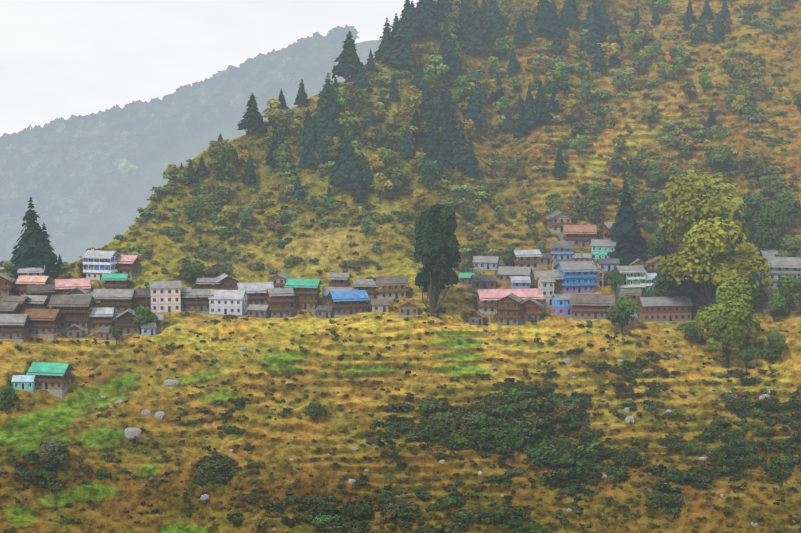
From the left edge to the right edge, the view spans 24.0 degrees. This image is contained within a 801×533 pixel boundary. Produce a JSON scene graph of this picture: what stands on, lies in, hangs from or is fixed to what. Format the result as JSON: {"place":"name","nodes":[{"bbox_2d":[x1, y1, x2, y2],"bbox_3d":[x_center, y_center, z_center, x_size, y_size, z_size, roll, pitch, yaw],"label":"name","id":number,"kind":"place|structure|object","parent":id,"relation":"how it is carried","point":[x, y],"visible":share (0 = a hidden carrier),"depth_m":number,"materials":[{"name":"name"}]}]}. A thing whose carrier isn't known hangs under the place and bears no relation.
{"place":"outdoors","nodes":[
{"label":"outdoors","id":0,"kind":"place"},
{"bbox_2d":[0,0,418,135],"label":"sky","id":1,"kind":"structure","parent":0,"point":[64,59],"materials":[{"name":"white"}]},
{"bbox_2d":[0,0,800,532],"bbox_3d":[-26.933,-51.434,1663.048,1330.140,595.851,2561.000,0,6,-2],"label":"terrain","id":2,"kind":"structure","parent":0,"point":[456,340],"depth_m":691.77,"materials":[{"name":"plant"}]},
{"bbox_2d":[0,273,14,295],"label":"house","id":3,"kind":"structure","parent":2,"relation":"on","point":[6,284],"depth_m":709.76,"materials":[{"name":"stone"}]},
{"bbox_2d":[0,302,22,313],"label":"house","id":4,"kind":"structure","parent":2,"relation":"on","point":[8,308],"depth_m":692.91,"materials":[{"name":"metal"}]},
{"bbox_2d":[0,314,29,343],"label":"house","id":5,"kind":"structure","parent":2,"relation":"on","point":[14,327],"depth_m":687.38,"materials":[{"name":"stone"}]},
{"bbox_2d":[0,295,31,310],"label":"house","id":6,"kind":"structure","parent":2,"relation":"on","point":[22,300],"depth_m":698.71,"materials":[{"name":"metal"}]},
{"bbox_2d":[11,375,35,392],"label":"house","id":7,"kind":"structure","parent":2,"relation":"on","point":[24,382],"depth_m":663.99,"materials":[{"name":"paint"}]},
{"bbox_2d":[17,266,44,276],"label":"house","id":8,"kind":"structure","parent":2,"relation":"on","point":[33,271],"depth_m":723.49,"materials":[{"name":"metal"}]},
{"bbox_2d":[15,275,52,295],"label":"house","id":9,"kind":"structure","parent":2,"relation":"on","point":[23,281],"depth_m":714.79,"materials":[{"name":"metal"}]},
{"bbox_2d":[21,295,49,308],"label":"house","id":10,"kind":"structure","parent":2,"relation":"on","point":[38,302],"depth_m":701.15,"materials":[{"name":"metal"}]},
{"bbox_2d":[27,284,54,308],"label":"house","id":11,"kind":"structure","parent":2,"relation":"on","point":[48,290],"depth_m":710.31,"materials":[{"name":"stone"}]},
{"bbox_2d":[20,308,62,338],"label":"house","id":12,"kind":"structure","parent":2,"relation":"on","point":[45,323],"depth_m":694.00,"materials":[{"name":"stone"}]},
{"bbox_2d":[26,362,75,398],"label":"house","id":13,"kind":"structure","parent":2,"relation":"on","point":[53,379],"depth_m":667.06,"materials":[{"name":"stone"}]},
{"bbox_2d":[48,295,96,336],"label":"house","id":14,"kind":"structure","parent":2,"relation":"on","point":[71,307],"depth_m":701.92,"materials":[{"name":"stone"}]},
{"bbox_2d":[55,278,90,294],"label":"house","id":15,"kind":"structure","parent":2,"relation":"on","point":[63,286],"depth_m":721.61,"materials":[{"name":"metal"}]},
{"bbox_2d":[65,323,83,338],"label":"house","id":16,"kind":"structure","parent":2,"relation":"on","point":[75,330],"depth_m":698.23,"materials":[{"name":"stone"}]},
{"bbox_2d":[64,286,92,294],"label":"house","id":17,"kind":"structure","parent":2,"relation":"on","point":[79,290],"depth_m":718.20,"materials":[{"name":"stone"}]},
{"bbox_2d":[70,294,100,307],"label":"house","id":18,"kind":"structure","parent":2,"relation":"on","point":[97,301],"depth_m":712.71,"materials":[{"name":"stone"}]},
{"bbox_2d":[82,250,120,288],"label":"house","id":19,"kind":"structure","parent":2,"relation":"on","point":[98,263],"depth_m":735.98,"materials":[{"name":"paint"}]},
{"bbox_2d":[87,307,115,333],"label":"house","id":20,"kind":"structure","parent":2,"relation":"on","point":[102,316],"depth_m":703.78,"materials":[{"name":"stone"}]},
{"bbox_2d":[97,326,120,340],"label":"house","id":21,"kind":"structure","parent":2,"relation":"on","point":[103,331],"depth_m":696.76,"materials":[{"name":"stone"}]},
{"bbox_2d":[92,289,135,322],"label":"house","id":22,"kind":"structure","parent":2,"relation":"on","point":[119,300],"depth_m":712.68,"materials":[{"name":"metal"}]},
{"bbox_2d":[101,273,129,288],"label":"house","id":23,"kind":"structure","parent":2,"relation":"on","point":[115,280],"depth_m":729.20,"materials":[{"name":"metal"}]},
{"bbox_2d":[113,308,140,338],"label":"house","id":24,"kind":"structure","parent":2,"relation":"on","point":[126,324],"depth_m":698.15,"materials":[{"name":"wood"}]},
{"bbox_2d":[115,255,142,279],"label":"house","id":25,"kind":"structure","parent":2,"relation":"on","point":[128,264],"depth_m":739.18,"materials":[{"name":"wood"}]},
{"bbox_2d":[124,427,141,439],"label":"rock","id":26,"kind":"object","parent":2,"relation":"on","point":[130,433],"visible":0.81,"depth_m":652.94,"materials":[{"name":"grey stone"}]},
{"bbox_2d":[131,288,150,310],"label":"house","id":27,"kind":"structure","parent":2,"relation":"on","point":[140,295],"depth_m":716.84,"materials":[{"name":"stone"}]},
{"bbox_2d":[141,409,150,414],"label":"rock","id":28,"kind":"object","parent":2,"relation":"on","point":[146,412],"visible":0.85,"depth_m":662.74,"materials":[{"name":"grey stone"}]},
{"bbox_2d":[140,322,156,335],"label":"house","id":29,"kind":"structure","parent":2,"relation":"on","point":[147,328],"depth_m":697.36,"materials":[{"name":"stone"}]},
{"bbox_2d":[155,314,163,332],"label":"house","id":30,"kind":"structure","parent":2,"relation":"on","point":[160,327],"depth_m":702.82,"materials":[{"name":"stone"}]},
{"bbox_2d":[154,411,164,419],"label":"rock","id":31,"kind":"object","parent":2,"relation":"on","point":[160,415],"visible":0.83,"depth_m":662.30,"materials":[{"name":"grey stone"}]},
{"bbox_2d":[149,281,181,313],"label":"house","id":32,"kind":"structure","parent":2,"relation":"on","point":[165,296],"depth_m":715.18,"materials":[{"name":"paint"}]},
{"bbox_2d":[163,379,178,386],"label":"rock","id":33,"kind":"object","parent":2,"relation":"on","point":[170,383],"visible":0.83,"depth_m":676.16,"materials":[{"name":"grey stone"}]},
{"bbox_2d":[0,25,359,260],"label":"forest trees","id":34,"kind":"object","parent":2,"relation":"on","point":[73,171],"visible":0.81,"depth_m":2422.90,"materials":[{"name":"green plant"}]},
{"bbox_2d":[180,287,191,310],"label":"house","id":35,"kind":"structure","parent":2,"relation":"on","point":[185,290],"depth_m":721.27,"materials":[{"name":"stone"}]},
{"bbox_2d":[182,289,213,313],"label":"house","id":36,"kind":"structure","parent":2,"relation":"on","point":[203,295],"depth_m":720.04,"materials":[{"name":"stone"}]},
{"bbox_2d":[200,494,208,499],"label":"rock","id":37,"kind":"object","parent":2,"relation":"on","point":[204,496],"visible":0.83,"depth_m":630.88,"materials":[{"name":"grey stone"}]},
{"bbox_2d":[196,278,219,289],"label":"house","id":38,"kind":"structure","parent":2,"relation":"on","point":[205,283],"depth_m":737.07,"materials":[{"name":"stone"}]},
{"bbox_2d":[212,273,241,289],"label":"house","id":39,"kind":"structure","parent":2,"relation":"on","point":[226,282],"depth_m":737.78,"materials":[{"name":"wood"}]},
{"bbox_2d":[208,289,248,316],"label":"house","id":40,"kind":"structure","parent":2,"relation":"on","point":[227,302],"depth_m":718.54,"materials":[{"name":"paint"}]},
{"bbox_2d":[236,282,273,306],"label":"house","id":41,"kind":"structure","parent":2,"relation":"on","point":[250,288],"depth_m":730.66,"materials":[{"name":"metal"}]},
{"bbox_2d":[246,304,270,319],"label":"house","id":42,"kind":"structure","parent":2,"relation":"on","point":[259,311],"depth_m":713.37,"materials":[{"name":"stone"}]},
{"bbox_2d":[266,288,294,317],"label":"house","id":43,"kind":"structure","parent":2,"relation":"on","point":[280,300],"depth_m":714.13,"materials":[{"name":"stone"}]},
{"bbox_2d":[269,272,292,287],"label":"house","id":44,"kind":"structure","parent":2,"relation":"on","point":[279,280],"depth_m":744.92,"materials":[{"name":"stone"}]},
{"bbox_2d":[285,279,322,316],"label":"house","id":45,"kind":"structure","parent":2,"relation":"on","point":[306,293],"depth_m":719.92,"materials":[{"name":"stone"}]},
{"bbox_2d":[315,305,333,318],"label":"house","id":46,"kind":"structure","parent":2,"relation":"on","point":[323,311],"depth_m":715.26,"materials":[{"name":"stone"}]},
{"bbox_2d":[321,287,358,304],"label":"house","id":47,"kind":"structure","parent":2,"relation":"on","point":[326,291],"depth_m":726.28,"materials":[{"name":"stone"}]},
{"bbox_2d":[328,272,352,286],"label":"house","id":48,"kind":"structure","parent":2,"relation":"on","point":[339,279],"depth_m":735.81,"materials":[{"name":"stone"}]},
{"bbox_2d":[76,253,613,323],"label":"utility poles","id":49,"kind":"object","parent":2,"relation":"on","point":[256,292],"visible":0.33,"depth_m":724.56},
{"bbox_2d":[326,290,369,317],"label":"house","id":50,"kind":"structure","parent":2,"relation":"on","point":[347,303],"depth_m":716.44,"materials":[{"name":"metal"}]},
{"bbox_2d":[352,279,378,308],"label":"house","id":51,"kind":"structure","parent":2,"relation":"on","point":[369,286],"depth_m":726.57,"materials":[{"name":"stone"}]},
{"bbox_2d":[371,299,389,312],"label":"house","id":52,"kind":"structure","parent":2,"relation":"on","point":[380,306],"depth_m":713.69,"materials":[{"name":"stone"}]},
{"bbox_2d":[6,0,767,280],"bbox_3d":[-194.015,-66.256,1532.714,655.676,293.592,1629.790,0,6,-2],"label":"conifer trees","id":53,"kind":"object","parent":2,"relation":"on","point":[480,28],"visible":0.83,"depth_m":831.40,"materials":[{"name":"green plant"}]},
{"bbox_2d":[373,276,409,300],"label":"house","id":54,"kind":"structure","parent":2,"relation":"on","point":[390,288],"depth_m":723.67,"materials":[{"name":"stone"}]},
{"bbox_2d":[0,0,800,532],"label":"shrubs","id":55,"kind":"object","parent":2,"relation":"on","point":[530,418],"visible":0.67,"depth_m":666.78,"materials":[{"name":"green plant"}]},
{"bbox_2d":[0,0,800,471],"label":"broadleaf trees","id":56,"kind":"object","parent":2,"relation":"on","point":[712,214],"visible":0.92,"depth_m":762.04,"materials":[{"name":"green plant"}]},
{"bbox_2d":[397,300,418,317],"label":"house","id":57,"kind":"structure","parent":2,"relation":"on","point":[408,308],"depth_m":708.94,"materials":[{"name":"stone"}]},
{"bbox_2d":[459,273,474,285],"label":"house","id":58,"kind":"structure","parent":2,"relation":"on","point":[465,278],"depth_m":750.53,"materials":[{"name":"stone"}]},
{"bbox_2d":[468,311,486,325],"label":"house","id":59,"kind":"structure","parent":2,"relation":"on","point":[478,318],"depth_m":718.62,"materials":[{"name":"stone"}]},
{"bbox_2d":[470,275,496,290],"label":"house","id":60,"kind":"structure","parent":2,"relation":"on","point":[478,282],"depth_m":741.82,"materials":[{"name":"stone"}]},
{"bbox_2d":[472,256,498,269],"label":"house","id":61,"kind":"structure","parent":2,"relation":"on","point":[485,262],"depth_m":764.17,"materials":[{"name":"stone"}]},
{"bbox_2d":[498,256,513,269],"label":"house","id":62,"kind":"structure","parent":2,"relation":"on","point":[502,262],"depth_m":760.07,"materials":[{"name":"stone"}]},
{"bbox_2d":[474,288,543,319],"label":"house","id":63,"kind":"structure","parent":2,"relation":"on","point":[486,299],"depth_m":725.98,"materials":[{"name":"metal"}]},
{"bbox_2d":[494,293,524,326],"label":"house","id":64,"kind":"structure","parent":2,"relation":"on","point":[509,308],"depth_m":715.31,"materials":[{"name":"wood"}]},
{"bbox_2d":[497,266,532,285],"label":"house","id":65,"kind":"structure","parent":2,"relation":"on","point":[504,273],"depth_m":748.66,"materials":[{"name":"stone"}]},
{"bbox_2d":[509,276,530,288],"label":"house","id":66,"kind":"structure","parent":2,"relation":"on","point":[519,282],"depth_m":735.44,"materials":[{"name":"metal"}]},
{"bbox_2d":[513,249,541,270],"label":"house","id":67,"kind":"structure","parent":2,"relation":"on","point":[526,258],"depth_m":756.17,"materials":[{"name":"stone"}]},
{"bbox_2d":[520,297,543,323],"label":"house","id":68,"kind":"structure","parent":2,"relation":"on","point":[531,307],"depth_m":718.35,"materials":[{"name":"wood"}]},
{"bbox_2d":[537,253,552,268],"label":"house","id":69,"kind":"structure","parent":2,"relation":"on","point":[545,259],"depth_m":756.78,"materials":[{"name":"stone"}]},
{"bbox_2d":[536,276,555,311],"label":"house","id":70,"kind":"structure","parent":2,"relation":"on","point":[546,286],"depth_m":728.65,"materials":[{"name":"stone"}]},
{"bbox_2d":[531,271,567,293],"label":"house","id":71,"kind":"structure","parent":2,"relation":"on","point":[558,286],"depth_m":735.22,"materials":[{"name":"stone"}]},
{"bbox_2d":[545,210,574,240],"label":"house","id":72,"kind":"structure","parent":2,"relation":"on","point":[558,220],"depth_m":775.23,"materials":[{"name":"stone"}]},
{"bbox_2d":[552,294,572,317],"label":"house","id":73,"kind":"structure","parent":2,"relation":"on","point":[561,305],"depth_m":722.44,"materials":[{"name":"paint"}]},
{"bbox_2d":[550,241,574,258],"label":"house","id":74,"kind":"structure","parent":2,"relation":"on","point":[562,249],"depth_m":757.61,"materials":[{"name":"stone"}]},
{"bbox_2d":[551,259,573,270],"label":"house","id":75,"kind":"structure","parent":2,"relation":"on","point":[554,262],"depth_m":751.06,"materials":[{"name":"metal"}]},
{"bbox_2d":[563,359,570,363],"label":"rock","id":76,"kind":"object","parent":2,"relation":"on","point":[567,361],"visible":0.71,"depth_m":694.98,"materials":[{"name":"grey stone"}]},
{"bbox_2d":[553,261,597,293],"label":"house","id":77,"kind":"structure","parent":2,"relation":"on","point":[579,275],"depth_m":735.46,"materials":[{"name":"stone"}]},
{"bbox_2d":[562,225,596,246],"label":"house","id":78,"kind":"structure","parent":2,"relation":"on","point":[581,235],"depth_m":767.93,"materials":[{"name":"stone"}]},
{"bbox_2d":[572,253,592,260],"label":"house","id":79,"kind":"structure","parent":2,"relation":"on","point":[581,257],"depth_m":755.44,"materials":[{"name":"metal"}]},
{"bbox_2d":[569,294,615,320],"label":"house","id":80,"kind":"structure","parent":2,"relation":"on","point":[589,307],"depth_m":719.19,"materials":[{"name":"stone"}]},
{"bbox_2d":[594,267,604,291],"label":"house","id":81,"kind":"structure","parent":2,"relation":"on","point":[599,279],"depth_m":738.81,"materials":[{"name":"paint"}]},
{"bbox_2d":[590,239,616,262],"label":"house","id":82,"kind":"structure","parent":2,"relation":"on","point":[600,248],"depth_m":757.36,"materials":[{"name":"paint"}]},
{"bbox_2d":[599,222,614,239],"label":"house","id":83,"kind":"structure","parent":2,"relation":"on","point":[606,226],"depth_m":773.95,"materials":[{"name":"stone"}]},
{"bbox_2d":[596,258,619,270],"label":"house","id":84,"kind":"structure","parent":2,"relation":"on","point":[607,264],"depth_m":748.41,"materials":[{"name":"stone"}]},
{"bbox_2d":[616,314,637,323],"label":"house","id":85,"kind":"structure","parent":2,"relation":"on","point":[632,320],"depth_m":717.23,"materials":[{"name":"stone"}]},
{"bbox_2d":[625,416,633,424],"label":"rock","id":86,"kind":"object","parent":2,"relation":"on","point":[628,419],"visible":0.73,"depth_m":665.66,"materials":[{"name":"grey stone"}]},
{"bbox_2d":[613,265,646,294],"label":"house","id":87,"kind":"structure","parent":2,"relation":"on","point":[633,274],"depth_m":734.55,"materials":[{"name":"paint"}]},
{"bbox_2d":[619,289,640,318],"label":"house","id":88,"kind":"structure","parent":2,"relation":"on","point":[633,294],"depth_m":726.75,"materials":[{"name":"metal"}]},
{"bbox_2d":[629,258,648,272],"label":"house","id":89,"kind":"structure","parent":2,"relation":"on","point":[638,261],"depth_m":749.49,"materials":[{"name":"stone"}]},
{"bbox_2d":[639,273,656,289],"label":"house","id":90,"kind":"structure","parent":2,"relation":"on","point":[648,282],"depth_m":736.77,"materials":[{"name":"stone"}]},
{"bbox_2d":[646,255,662,275],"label":"house","id":91,"kind":"structure","parent":2,"relation":"on","point":[653,264],"depth_m":746.87,"materials":[{"name":"stone"}]},
{"bbox_2d":[638,296,692,321],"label":"house","id":92,"kind":"structure","parent":2,"relation":"on","point":[663,309],"depth_m":722.64,"materials":[{"name":"stone"}]},
{"bbox_2d":[746,250,774,285],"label":"house","id":93,"kind":"structure","parent":2,"relation":"on","point":[768,253],"depth_m":741.99,"materials":[{"name":"stone"}]},
{"bbox_2d":[758,297,768,312],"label":"house","id":94,"kind":"structure","parent":2,"relation":"on","point":[763,305],"depth_m":720.98,"materials":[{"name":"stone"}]},
{"bbox_2d":[757,288,772,307],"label":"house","id":95,"kind":"structure","parent":2,"relation":"on","point":[766,292],"depth_m":727.41,"materials":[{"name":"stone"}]},
{"bbox_2d":[759,394,770,399],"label":"rock","id":96,"kind":"object","parent":2,"relation":"on","point":[762,396],"visible":0.44,"depth_m":671.78,"materials":[{"name":"grey stone"}]},
{"bbox_2d":[759,248,781,256],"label":"house","id":97,"kind":"structure","parent":2,"relation":"on","point":[776,250],"depth_m":749.27,"materials":[{"name":"stone"}]},
{"bbox_2d":[765,257,800,289],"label":"house","id":98,"kind":"structure","parent":2,"relation":"on","point":[784,266],"depth_m":732.06,"materials":[{"name":"stone"}]},
{"bbox_2d":[778,286,799,306],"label":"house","id":99,"kind":"structure","parent":2,"relation":"on","point":[796,304],"depth_m":722.02,"materials":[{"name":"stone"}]}
]}

